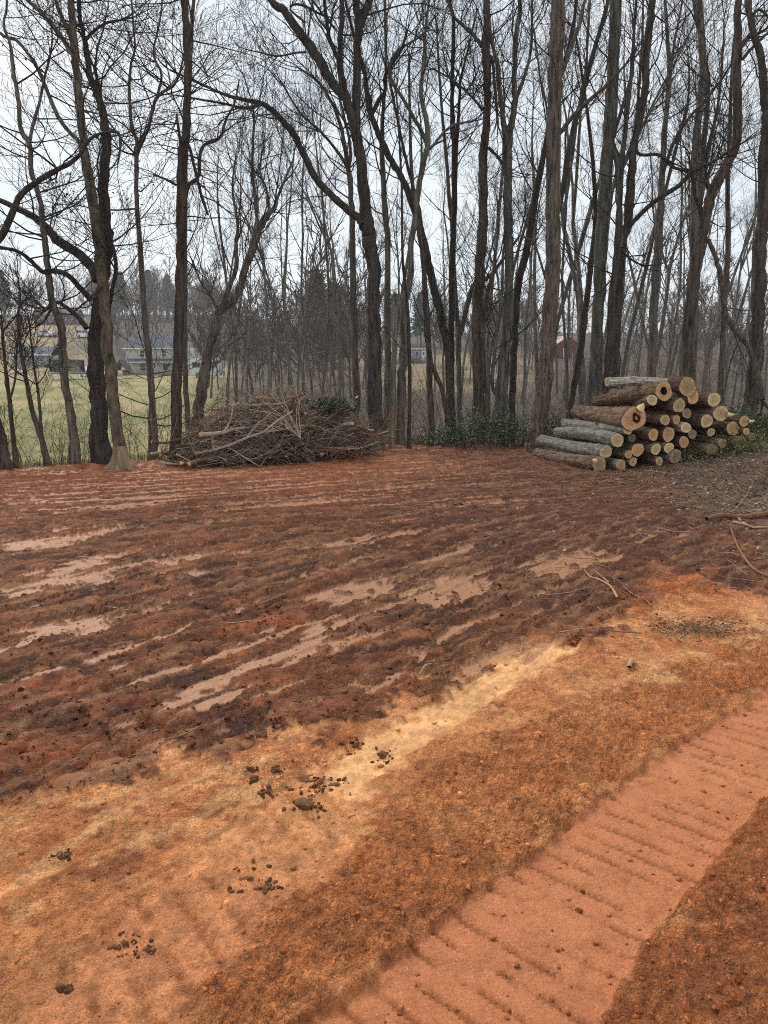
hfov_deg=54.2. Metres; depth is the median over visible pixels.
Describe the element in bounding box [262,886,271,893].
soil clod
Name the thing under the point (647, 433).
log
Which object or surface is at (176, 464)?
cut branch
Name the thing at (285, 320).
wood tree
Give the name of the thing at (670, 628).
twig clump
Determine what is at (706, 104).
bare tree
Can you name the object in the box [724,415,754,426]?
log
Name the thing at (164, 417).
cut branch
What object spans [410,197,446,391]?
wood tree
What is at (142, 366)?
window
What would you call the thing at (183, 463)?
cut branch
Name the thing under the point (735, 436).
log
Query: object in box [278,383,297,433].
cut branch
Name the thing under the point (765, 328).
wood tree
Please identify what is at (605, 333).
wood tree
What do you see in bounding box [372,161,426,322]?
wood tree
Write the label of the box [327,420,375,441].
cut branch
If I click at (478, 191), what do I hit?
wood tree
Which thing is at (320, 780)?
soil clod
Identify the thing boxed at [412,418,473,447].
evergreen bush
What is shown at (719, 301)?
wood tree
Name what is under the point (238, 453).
cut branch
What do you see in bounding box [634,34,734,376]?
wood tree
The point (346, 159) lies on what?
bare tree
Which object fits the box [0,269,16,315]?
pine tree
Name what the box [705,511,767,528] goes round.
fallen branch
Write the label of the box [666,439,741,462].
weeds
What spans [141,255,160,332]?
wood tree
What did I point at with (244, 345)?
wood tree
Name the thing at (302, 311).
wood tree
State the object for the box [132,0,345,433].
bare tree
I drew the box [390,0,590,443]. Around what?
bare tree
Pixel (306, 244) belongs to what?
wood tree
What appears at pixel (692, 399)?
log
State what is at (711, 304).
wood tree
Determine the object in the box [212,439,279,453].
cut branch
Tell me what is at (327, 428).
cut branch
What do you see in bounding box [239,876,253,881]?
soil clod
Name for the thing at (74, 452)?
bare tree
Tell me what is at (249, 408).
cut branch
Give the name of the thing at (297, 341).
valley wood
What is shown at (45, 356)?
house
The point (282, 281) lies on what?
wood tree
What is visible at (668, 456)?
log
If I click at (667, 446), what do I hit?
log
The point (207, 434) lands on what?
cut branch
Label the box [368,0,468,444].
bare tree
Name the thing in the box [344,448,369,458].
cut branch
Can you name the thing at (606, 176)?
bare tree
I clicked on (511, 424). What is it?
evergreen bush
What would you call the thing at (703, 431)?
log
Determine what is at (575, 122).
bare tree
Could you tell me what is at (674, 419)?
log
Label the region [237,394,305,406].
cut branch
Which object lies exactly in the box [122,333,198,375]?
house
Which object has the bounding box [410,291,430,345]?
pine tree
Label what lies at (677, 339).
wood tree
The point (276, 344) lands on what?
wood tree
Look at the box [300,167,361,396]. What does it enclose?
wood tree
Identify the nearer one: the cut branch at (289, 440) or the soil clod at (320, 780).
the soil clod at (320, 780)
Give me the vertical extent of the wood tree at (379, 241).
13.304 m
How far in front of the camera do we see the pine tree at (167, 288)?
244.95 m
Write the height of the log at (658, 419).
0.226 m
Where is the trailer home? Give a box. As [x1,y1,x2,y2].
[381,348,426,363]
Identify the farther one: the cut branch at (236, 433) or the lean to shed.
the lean to shed
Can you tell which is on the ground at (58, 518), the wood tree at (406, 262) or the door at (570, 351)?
the wood tree at (406, 262)
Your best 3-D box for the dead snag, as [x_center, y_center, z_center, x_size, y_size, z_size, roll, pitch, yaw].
[0.222,-3.536,18.873,0.267,4.190,0.213,0,10,0]
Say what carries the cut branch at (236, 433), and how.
on the brush twigs
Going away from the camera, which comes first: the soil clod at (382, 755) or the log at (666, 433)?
the soil clod at (382, 755)
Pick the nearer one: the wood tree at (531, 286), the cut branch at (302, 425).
the cut branch at (302, 425)
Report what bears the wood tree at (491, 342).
on the ground at (58, 518)
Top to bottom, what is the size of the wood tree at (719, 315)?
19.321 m
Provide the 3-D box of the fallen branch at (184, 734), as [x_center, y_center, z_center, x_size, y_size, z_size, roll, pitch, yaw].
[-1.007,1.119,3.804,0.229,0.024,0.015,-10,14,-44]
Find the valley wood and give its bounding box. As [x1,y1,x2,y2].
[173,212,767,398]
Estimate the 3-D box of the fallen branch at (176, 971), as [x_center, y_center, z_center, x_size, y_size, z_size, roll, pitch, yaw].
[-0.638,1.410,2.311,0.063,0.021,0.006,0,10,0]
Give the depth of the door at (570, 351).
137.56 m
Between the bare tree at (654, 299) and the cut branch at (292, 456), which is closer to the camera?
the cut branch at (292, 456)
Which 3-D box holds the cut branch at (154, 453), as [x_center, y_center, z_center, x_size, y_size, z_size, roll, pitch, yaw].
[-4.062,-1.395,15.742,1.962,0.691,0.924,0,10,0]
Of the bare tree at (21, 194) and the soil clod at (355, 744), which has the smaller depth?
the soil clod at (355, 744)
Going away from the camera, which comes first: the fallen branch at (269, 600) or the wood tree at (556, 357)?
the fallen branch at (269, 600)
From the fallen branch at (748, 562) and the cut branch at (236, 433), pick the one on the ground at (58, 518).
the fallen branch at (748, 562)
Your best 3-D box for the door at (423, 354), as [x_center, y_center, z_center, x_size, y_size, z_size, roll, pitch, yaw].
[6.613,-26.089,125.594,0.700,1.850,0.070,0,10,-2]
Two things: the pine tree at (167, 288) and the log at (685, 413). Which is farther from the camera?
the pine tree at (167, 288)
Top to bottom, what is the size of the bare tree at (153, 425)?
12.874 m
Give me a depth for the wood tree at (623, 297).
28.18 m
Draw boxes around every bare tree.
[0,0,179,464]
[0,0,206,470]
[0,0,227,463]
[0,0,268,457]
[0,36,187,250]
[0,234,81,465]
[0,250,80,467]
[0,397,23,469]
[62,0,477,449]
[69,0,309,465]
[117,0,252,436]
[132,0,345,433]
[203,0,416,424]
[280,0,442,442]
[327,0,467,443]
[346,0,526,444]
[358,23,466,448]
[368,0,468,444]
[387,0,537,391]
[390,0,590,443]
[391,0,588,441]
[433,0,580,445]
[447,0,678,451]
[463,0,622,439]
[512,0,675,418]
[516,0,698,393]
[531,0,700,419]
[540,0,626,433]
[563,0,767,388]
[623,0,767,376]
[627,0,767,422]
[644,0,763,380]
[652,0,760,405]
[681,0,767,423]
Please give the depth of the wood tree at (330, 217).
55.60 m
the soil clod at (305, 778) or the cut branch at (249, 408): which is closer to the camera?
the soil clod at (305, 778)
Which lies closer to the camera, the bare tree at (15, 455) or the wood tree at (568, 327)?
the bare tree at (15, 455)
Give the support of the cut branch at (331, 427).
on the brush twigs
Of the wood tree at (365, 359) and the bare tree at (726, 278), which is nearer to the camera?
the bare tree at (726, 278)
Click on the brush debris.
(285, 459)
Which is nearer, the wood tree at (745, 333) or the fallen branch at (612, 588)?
the fallen branch at (612, 588)
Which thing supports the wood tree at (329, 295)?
on the ground at (58, 518)
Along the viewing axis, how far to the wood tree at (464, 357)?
55.60 m
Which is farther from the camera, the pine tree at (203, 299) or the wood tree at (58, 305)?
the pine tree at (203, 299)
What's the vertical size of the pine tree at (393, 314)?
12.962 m
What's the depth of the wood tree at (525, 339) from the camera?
54.31 m
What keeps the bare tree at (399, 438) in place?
on the ground at (58, 518)
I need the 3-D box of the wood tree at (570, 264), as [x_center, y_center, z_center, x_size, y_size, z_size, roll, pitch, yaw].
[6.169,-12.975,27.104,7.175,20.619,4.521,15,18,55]
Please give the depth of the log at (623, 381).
15.29 m
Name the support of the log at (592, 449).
on the log at (593, 462)
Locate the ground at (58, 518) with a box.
[0,314,767,1023]
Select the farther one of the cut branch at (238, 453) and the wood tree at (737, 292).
the wood tree at (737, 292)
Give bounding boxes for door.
[30,357,47,365]
[421,351,425,361]
[563,348,572,357]
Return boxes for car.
[35,330,56,335]
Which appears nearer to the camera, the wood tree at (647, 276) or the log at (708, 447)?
the log at (708, 447)
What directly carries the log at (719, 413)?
on the log at (700, 420)
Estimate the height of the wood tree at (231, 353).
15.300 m
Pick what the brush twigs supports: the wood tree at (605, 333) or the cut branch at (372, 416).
the cut branch at (372, 416)
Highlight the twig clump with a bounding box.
[632,611,766,645]
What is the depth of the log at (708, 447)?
15.30 m
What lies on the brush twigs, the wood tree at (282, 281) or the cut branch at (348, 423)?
the cut branch at (348, 423)
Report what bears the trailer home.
on the ground at (58, 518)
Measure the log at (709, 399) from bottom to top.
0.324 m
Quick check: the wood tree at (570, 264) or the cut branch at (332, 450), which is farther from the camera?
the wood tree at (570, 264)
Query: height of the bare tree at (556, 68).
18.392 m
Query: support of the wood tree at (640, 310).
on the ground at (58, 518)
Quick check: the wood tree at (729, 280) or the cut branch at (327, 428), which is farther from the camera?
the wood tree at (729, 280)
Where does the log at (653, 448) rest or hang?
on the log at (637, 449)
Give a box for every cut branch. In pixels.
[150,403,188,421]
[150,446,206,454]
[151,414,234,443]
[160,461,246,466]
[168,388,240,456]
[180,434,226,465]
[187,445,278,465]
[194,391,301,454]
[199,395,263,445]
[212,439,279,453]
[214,445,261,466]
[215,416,256,465]
[231,404,288,422]
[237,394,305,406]
[238,392,297,412]
[240,370,266,408]
[245,391,288,425]
[256,389,307,401]
[258,392,300,438]
[266,409,299,436]
[269,451,314,462]
[270,390,299,435]
[273,398,302,420]
[277,420,313,447]
[277,422,326,432]
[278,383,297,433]
[285,386,300,437]
[296,394,307,434]
[301,415,373,438]
[302,415,350,444]
[302,448,367,460]
[304,409,349,435]
[310,415,339,442]
[312,408,341,426]
[314,422,353,437]
[315,434,356,442]
[317,438,387,449]
[319,444,332,456]
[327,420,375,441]
[337,406,414,458]
[342,406,399,424]
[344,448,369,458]
[358,407,391,437]
[359,429,402,444]
[364,431,395,442]
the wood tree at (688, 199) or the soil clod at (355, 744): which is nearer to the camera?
the soil clod at (355, 744)
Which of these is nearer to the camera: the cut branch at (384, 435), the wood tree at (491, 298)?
the cut branch at (384, 435)
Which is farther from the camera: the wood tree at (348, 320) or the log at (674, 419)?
the wood tree at (348, 320)
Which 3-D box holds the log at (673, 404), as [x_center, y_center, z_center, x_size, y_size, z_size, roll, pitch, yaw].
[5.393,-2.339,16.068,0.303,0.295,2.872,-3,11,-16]
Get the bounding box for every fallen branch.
[164,723,204,740]
[167,967,186,972]
[255,593,286,606]
[582,567,618,598]
[622,585,651,606]
[627,657,633,668]
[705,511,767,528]
[729,523,767,576]
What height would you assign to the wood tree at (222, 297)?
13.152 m
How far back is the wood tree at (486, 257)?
66.05 m
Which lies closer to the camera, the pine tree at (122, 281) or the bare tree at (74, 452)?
the bare tree at (74, 452)
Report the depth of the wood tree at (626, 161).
27.40 m
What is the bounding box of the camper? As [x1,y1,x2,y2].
[188,358,224,377]
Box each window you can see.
[139,350,144,356]
[140,364,145,370]
[161,350,166,356]
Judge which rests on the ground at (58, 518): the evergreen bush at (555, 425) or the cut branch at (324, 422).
the evergreen bush at (555, 425)
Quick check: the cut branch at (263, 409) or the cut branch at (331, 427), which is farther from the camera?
the cut branch at (331, 427)
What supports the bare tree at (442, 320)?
on the ground at (58, 518)
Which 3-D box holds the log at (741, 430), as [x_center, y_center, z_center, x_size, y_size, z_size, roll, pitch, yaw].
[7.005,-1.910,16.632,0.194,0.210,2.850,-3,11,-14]
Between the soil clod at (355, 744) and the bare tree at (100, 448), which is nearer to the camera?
the soil clod at (355, 744)
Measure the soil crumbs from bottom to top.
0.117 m
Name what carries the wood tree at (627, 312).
on the ground at (58, 518)
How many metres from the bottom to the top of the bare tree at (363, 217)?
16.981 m
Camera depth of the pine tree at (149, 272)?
236.34 m
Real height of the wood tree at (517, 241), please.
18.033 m
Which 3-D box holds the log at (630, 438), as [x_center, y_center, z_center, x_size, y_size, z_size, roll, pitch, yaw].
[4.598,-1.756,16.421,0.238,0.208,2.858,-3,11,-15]
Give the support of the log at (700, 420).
on the log at (691, 434)
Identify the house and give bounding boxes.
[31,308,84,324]
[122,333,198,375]
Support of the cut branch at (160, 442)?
on the brush twigs
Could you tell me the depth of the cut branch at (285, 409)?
15.79 m
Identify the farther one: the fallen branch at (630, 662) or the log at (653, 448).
the log at (653, 448)
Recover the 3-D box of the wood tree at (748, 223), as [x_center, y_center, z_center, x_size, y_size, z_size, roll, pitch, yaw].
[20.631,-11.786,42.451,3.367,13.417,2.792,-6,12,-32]
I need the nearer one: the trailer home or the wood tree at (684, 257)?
the wood tree at (684, 257)
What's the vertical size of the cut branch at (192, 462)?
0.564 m
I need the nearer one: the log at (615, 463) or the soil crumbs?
the soil crumbs
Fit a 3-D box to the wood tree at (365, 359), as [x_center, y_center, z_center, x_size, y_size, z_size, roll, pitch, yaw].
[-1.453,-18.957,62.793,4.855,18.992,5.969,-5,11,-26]
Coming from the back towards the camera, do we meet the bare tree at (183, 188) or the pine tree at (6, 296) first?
the pine tree at (6, 296)
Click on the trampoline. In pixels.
(76, 370)
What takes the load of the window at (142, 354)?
in the house at (137, 362)
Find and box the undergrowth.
[0,301,767,465]
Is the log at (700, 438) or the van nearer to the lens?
the log at (700, 438)
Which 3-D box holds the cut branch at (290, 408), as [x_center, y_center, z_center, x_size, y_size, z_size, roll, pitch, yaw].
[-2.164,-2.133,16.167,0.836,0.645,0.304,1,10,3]
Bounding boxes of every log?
[533,448,605,470]
[536,435,611,457]
[549,448,625,469]
[553,427,623,446]
[560,426,635,441]
[561,419,631,434]
[566,438,643,456]
[570,403,645,430]
[583,420,657,440]
[591,381,671,405]
[597,397,684,411]
[604,376,667,386]
[608,389,698,403]
[609,456,636,465]
[611,448,631,458]
[623,438,660,454]
[632,394,656,408]
[632,453,662,465]
[638,438,673,452]
[643,449,680,463]
[644,408,690,418]
[644,423,674,441]
[645,413,669,425]
[658,375,696,396]
[658,435,688,447]
[666,421,691,432]
[668,415,679,424]
[674,429,696,438]
[674,441,717,453]
[680,413,712,427]
[685,392,720,407]
[685,405,734,421]
[688,435,726,447]
[691,427,714,436]
[697,434,745,447]
[709,421,738,435]
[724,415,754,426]
[737,427,748,435]
[737,432,754,440]
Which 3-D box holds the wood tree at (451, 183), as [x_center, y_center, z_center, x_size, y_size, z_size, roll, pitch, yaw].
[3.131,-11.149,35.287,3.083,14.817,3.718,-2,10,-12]
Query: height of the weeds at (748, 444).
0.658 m
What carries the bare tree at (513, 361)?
on the ground at (58, 518)
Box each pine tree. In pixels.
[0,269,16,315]
[114,271,130,318]
[138,269,162,319]
[158,275,172,317]
[195,281,212,312]
[290,274,326,365]
[310,283,348,369]
[381,293,399,336]
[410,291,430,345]
[432,306,454,348]
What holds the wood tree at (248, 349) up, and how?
on the ground at (58, 518)
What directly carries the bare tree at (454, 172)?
on the ground at (58, 518)
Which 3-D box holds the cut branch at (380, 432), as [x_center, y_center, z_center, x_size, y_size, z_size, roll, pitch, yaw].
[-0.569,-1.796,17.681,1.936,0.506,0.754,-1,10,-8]
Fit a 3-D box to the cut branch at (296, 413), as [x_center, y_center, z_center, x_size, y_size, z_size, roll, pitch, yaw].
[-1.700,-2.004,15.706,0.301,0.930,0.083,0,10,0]
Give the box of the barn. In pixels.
[554,336,576,357]
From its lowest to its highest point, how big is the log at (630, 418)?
0.548 m
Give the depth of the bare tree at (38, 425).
15.00 m
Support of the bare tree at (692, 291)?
on the ground at (58, 518)
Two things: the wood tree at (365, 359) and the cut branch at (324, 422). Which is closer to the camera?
the cut branch at (324, 422)
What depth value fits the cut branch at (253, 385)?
16.69 m
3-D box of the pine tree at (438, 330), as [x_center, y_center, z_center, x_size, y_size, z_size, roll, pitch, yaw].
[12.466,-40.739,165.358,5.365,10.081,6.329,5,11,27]
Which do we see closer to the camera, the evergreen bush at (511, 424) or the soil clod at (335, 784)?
the soil clod at (335, 784)
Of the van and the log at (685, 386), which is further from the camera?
the van
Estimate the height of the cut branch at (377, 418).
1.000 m
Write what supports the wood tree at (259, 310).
on the ground at (58, 518)
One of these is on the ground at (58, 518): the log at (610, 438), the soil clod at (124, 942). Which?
the soil clod at (124, 942)
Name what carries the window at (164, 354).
in the house at (137, 362)
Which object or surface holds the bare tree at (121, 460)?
on the ground at (58, 518)
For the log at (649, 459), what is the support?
on the ground at (58, 518)
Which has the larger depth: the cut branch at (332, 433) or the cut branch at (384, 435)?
the cut branch at (384, 435)
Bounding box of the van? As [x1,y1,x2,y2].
[75,329,88,337]
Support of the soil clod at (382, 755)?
on the ground at (58, 518)
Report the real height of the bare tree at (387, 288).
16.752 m
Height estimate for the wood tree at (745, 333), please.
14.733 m
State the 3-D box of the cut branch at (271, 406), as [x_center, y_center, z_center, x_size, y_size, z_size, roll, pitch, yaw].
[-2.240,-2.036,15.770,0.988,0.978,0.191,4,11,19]
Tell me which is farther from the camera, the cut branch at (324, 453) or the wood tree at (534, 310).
the wood tree at (534, 310)
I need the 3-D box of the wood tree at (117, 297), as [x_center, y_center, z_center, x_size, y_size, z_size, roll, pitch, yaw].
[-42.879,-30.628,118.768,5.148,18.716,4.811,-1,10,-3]
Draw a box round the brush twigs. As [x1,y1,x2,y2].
[160,374,390,467]
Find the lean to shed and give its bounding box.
[117,360,131,375]
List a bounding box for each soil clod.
[56,851,62,857]
[121,939,128,945]
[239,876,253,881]
[255,730,266,737]
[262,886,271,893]
[294,797,313,809]
[299,775,316,782]
[316,778,323,784]
[329,782,339,785]
[352,741,359,747]
[377,751,386,758]
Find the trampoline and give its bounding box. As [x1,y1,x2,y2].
[49,359,85,378]
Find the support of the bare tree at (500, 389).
on the ground at (58, 518)
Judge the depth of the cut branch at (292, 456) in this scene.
15.84 m
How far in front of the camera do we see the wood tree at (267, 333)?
57.40 m
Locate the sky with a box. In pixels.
[0,0,767,332]
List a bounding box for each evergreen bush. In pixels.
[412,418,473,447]
[431,404,553,448]
[528,401,582,439]
[724,397,766,435]
[741,401,767,441]
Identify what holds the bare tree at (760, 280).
on the ground at (58, 518)
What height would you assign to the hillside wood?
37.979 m
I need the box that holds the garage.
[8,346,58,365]
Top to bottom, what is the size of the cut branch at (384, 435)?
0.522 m
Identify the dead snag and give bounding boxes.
[388,292,397,448]
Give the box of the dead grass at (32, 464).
[11,433,560,467]
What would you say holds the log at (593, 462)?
on the ground at (58, 518)
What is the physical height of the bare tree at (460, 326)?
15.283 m
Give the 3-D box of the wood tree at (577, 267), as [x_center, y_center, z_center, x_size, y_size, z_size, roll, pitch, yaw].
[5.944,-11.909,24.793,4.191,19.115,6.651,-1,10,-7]
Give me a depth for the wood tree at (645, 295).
65.15 m
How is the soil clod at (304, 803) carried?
on the ground at (58, 518)
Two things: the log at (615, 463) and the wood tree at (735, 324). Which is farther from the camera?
the wood tree at (735, 324)
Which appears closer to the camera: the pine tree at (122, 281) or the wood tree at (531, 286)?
the wood tree at (531, 286)
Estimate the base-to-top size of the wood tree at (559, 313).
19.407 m
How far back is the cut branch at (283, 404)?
16.22 m
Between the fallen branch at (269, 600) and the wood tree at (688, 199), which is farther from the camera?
the wood tree at (688, 199)
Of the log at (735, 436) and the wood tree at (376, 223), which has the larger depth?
the wood tree at (376, 223)
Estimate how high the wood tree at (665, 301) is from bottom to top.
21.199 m
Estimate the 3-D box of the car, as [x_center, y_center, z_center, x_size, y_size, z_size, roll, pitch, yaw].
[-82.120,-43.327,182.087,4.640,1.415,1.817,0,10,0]
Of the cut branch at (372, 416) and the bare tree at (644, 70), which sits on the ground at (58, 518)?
the bare tree at (644, 70)
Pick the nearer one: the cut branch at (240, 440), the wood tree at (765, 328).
the cut branch at (240, 440)
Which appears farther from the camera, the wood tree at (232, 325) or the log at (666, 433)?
the wood tree at (232, 325)
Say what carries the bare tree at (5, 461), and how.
on the ground at (58, 518)
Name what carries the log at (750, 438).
on the ground at (58, 518)
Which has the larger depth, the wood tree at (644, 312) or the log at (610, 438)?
the wood tree at (644, 312)
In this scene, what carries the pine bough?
on the brush twigs
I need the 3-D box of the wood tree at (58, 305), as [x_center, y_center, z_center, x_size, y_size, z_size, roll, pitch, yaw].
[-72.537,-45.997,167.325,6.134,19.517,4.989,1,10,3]
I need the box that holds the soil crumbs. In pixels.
[0,502,767,1023]
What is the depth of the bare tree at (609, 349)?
18.50 m
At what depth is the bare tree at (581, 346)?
20.65 m
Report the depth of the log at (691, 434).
15.18 m
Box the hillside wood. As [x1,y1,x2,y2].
[0,256,238,350]
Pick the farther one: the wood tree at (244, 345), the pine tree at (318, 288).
the pine tree at (318, 288)
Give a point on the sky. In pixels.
(6, 192)
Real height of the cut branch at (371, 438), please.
1.320 m
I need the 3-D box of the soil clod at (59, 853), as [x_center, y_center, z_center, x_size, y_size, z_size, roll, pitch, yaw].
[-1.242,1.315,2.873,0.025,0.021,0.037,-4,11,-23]
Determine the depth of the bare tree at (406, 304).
18.07 m
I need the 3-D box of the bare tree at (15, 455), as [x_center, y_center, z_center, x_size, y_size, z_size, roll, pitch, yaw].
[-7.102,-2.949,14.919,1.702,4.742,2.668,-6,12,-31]
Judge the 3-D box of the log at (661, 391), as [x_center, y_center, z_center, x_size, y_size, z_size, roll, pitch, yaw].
[5.206,-2.473,16.080,0.372,0.410,2.817,-1,4,-11]
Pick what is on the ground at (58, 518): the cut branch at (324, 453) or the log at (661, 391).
the cut branch at (324, 453)
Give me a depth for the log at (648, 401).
14.66 m
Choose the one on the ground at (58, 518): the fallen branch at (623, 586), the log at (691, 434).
the fallen branch at (623, 586)
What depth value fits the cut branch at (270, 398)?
16.55 m
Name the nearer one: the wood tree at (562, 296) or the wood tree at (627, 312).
the wood tree at (562, 296)
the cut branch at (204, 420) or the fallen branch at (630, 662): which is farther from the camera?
the cut branch at (204, 420)
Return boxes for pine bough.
[300,393,373,417]
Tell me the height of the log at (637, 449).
0.314 m
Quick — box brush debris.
[190,427,368,466]
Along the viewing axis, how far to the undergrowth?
21.34 m
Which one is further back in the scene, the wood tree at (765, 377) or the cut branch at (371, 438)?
the wood tree at (765, 377)
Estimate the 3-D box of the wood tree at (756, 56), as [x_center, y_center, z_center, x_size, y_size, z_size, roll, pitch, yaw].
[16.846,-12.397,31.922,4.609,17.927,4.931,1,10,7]
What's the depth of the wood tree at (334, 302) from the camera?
49.03 m
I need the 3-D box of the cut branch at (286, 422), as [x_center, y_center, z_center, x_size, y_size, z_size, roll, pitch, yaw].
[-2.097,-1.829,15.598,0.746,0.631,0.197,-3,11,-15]
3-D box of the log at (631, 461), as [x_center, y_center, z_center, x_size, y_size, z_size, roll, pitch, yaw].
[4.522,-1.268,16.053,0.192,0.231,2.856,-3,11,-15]
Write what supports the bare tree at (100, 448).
on the ground at (58, 518)
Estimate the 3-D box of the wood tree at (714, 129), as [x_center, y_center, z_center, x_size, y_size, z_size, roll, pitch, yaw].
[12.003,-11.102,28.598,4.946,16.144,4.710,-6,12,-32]
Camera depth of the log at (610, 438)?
15.42 m
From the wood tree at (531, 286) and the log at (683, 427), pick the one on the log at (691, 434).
the log at (683, 427)
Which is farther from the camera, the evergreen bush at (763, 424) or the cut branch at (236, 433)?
the evergreen bush at (763, 424)
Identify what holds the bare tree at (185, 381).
on the ground at (58, 518)
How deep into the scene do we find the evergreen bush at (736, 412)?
17.68 m
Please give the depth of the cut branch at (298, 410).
15.76 m
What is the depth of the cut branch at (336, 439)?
16.54 m
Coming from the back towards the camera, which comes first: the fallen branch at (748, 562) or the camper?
the camper
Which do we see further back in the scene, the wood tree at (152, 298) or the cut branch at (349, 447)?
the wood tree at (152, 298)
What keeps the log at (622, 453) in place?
on the log at (631, 461)
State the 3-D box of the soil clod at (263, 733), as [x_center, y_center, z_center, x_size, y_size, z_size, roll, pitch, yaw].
[-0.625,1.136,3.820,0.062,0.031,0.042,-3,11,-16]
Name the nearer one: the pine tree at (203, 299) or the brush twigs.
the brush twigs
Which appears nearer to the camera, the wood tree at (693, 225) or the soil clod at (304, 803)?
the soil clod at (304, 803)
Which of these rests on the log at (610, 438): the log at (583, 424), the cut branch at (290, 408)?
the log at (583, 424)
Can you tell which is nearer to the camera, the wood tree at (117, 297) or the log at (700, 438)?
the log at (700, 438)
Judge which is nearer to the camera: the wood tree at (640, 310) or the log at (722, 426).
the log at (722, 426)
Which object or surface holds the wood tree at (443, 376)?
on the ground at (58, 518)
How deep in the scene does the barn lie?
137.34 m
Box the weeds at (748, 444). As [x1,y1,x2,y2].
[689,424,767,455]
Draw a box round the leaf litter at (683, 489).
[441,434,767,578]
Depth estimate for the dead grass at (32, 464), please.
16.51 m
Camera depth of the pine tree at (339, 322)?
107.97 m
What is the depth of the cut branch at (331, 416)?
16.52 m
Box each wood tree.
[53,263,69,348]
[110,265,126,330]
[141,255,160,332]
[156,67,276,400]
[191,97,269,403]
[191,116,280,396]
[208,223,243,406]
[213,178,283,397]
[215,113,294,408]
[216,115,280,399]
[241,115,319,395]
[244,227,276,393]
[246,83,328,392]
[260,44,342,398]
[263,96,349,400]
[268,17,373,399]
[281,156,329,396]
[282,159,354,398]
[297,120,376,407]
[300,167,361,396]
[338,194,384,396]
[348,199,393,329]
[351,38,448,426]
[371,195,404,368]
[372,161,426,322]
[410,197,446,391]
[419,162,468,390]
[426,105,478,285]
[427,1,548,437]
[449,116,518,419]
[457,172,502,350]
[461,154,523,398]
[462,20,582,394]
[484,16,589,415]
[492,201,525,295]
[503,0,653,393]
[503,144,545,415]
[505,103,585,403]
[519,0,640,419]
[519,188,570,392]
[526,4,625,417]
[542,153,599,400]
[547,0,677,420]
[560,210,592,367]
[583,0,734,254]
[588,91,658,347]
[592,111,661,394]
[595,80,664,318]
[619,0,748,388]
[621,142,675,335]
[624,191,684,388]
[625,79,742,366]
[627,202,667,386]
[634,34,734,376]
[637,161,710,376]
[644,3,767,281]
[651,54,760,375]
[657,150,717,375]
[668,84,756,375]
[689,0,732,344]
[699,241,734,392]
[700,134,753,392]
[701,101,761,391]
[713,183,749,396]
[716,63,767,412]
[718,169,757,404]
[723,185,767,414]
[724,133,760,367]
[742,17,767,75]
[763,302,767,338]
[764,324,767,393]
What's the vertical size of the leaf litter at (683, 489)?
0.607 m
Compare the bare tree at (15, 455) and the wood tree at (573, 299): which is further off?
the wood tree at (573, 299)
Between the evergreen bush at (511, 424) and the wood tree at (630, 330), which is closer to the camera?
the evergreen bush at (511, 424)

